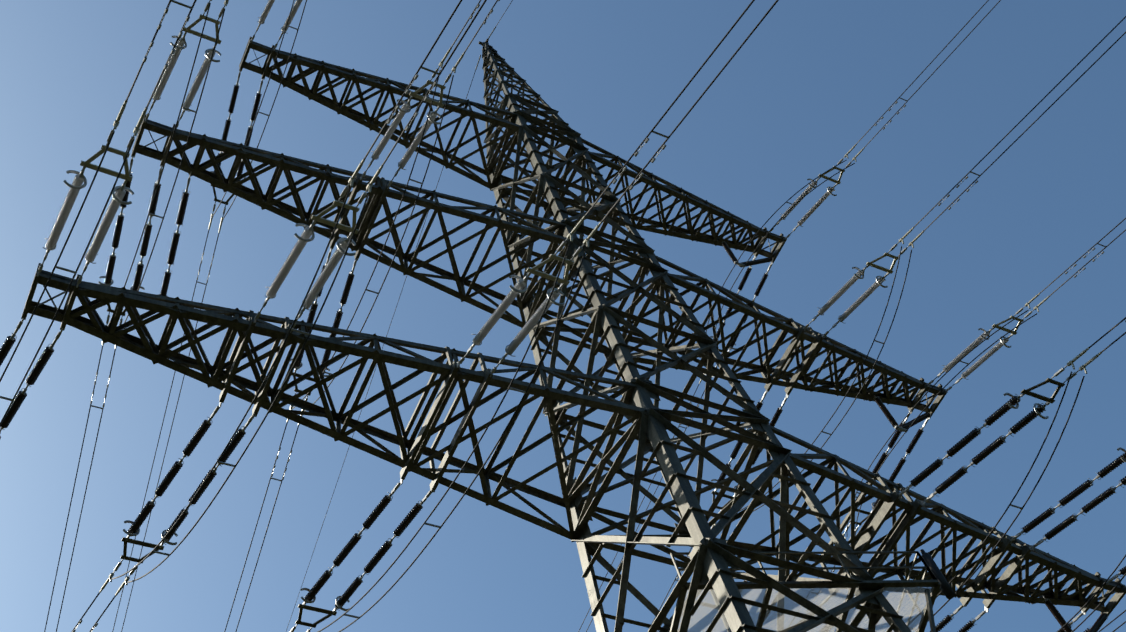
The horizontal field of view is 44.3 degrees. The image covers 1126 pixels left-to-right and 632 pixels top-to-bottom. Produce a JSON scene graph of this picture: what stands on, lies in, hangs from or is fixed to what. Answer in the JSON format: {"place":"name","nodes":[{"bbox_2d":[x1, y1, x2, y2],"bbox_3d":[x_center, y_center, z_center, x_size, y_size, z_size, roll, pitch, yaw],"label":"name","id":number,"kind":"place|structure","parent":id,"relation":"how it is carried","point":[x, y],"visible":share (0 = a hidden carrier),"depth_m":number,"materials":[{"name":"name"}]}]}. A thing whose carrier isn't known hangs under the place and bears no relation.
{"place":"outdoors","nodes":[
{"label":"outdoors","id":0,"kind":"place"},
{"bbox_2d":[0,0,1125,631],"label":"sky","id":1,"kind":"structure","parent":0,"point":[811,80],"materials":[{"name":"blue"}]},
{"bbox_3d":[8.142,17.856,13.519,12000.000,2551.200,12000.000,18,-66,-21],"label":"ground","id":2,"kind":"structure","parent":0,"visible":0},
{"bbox_2d":[0,0,1125,631],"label":"transmission tower","id":3,"kind":"structure","parent":2,"relation":"on","point":[712,562],"depth_m":38.14,"materials":[{"name":"metal"}]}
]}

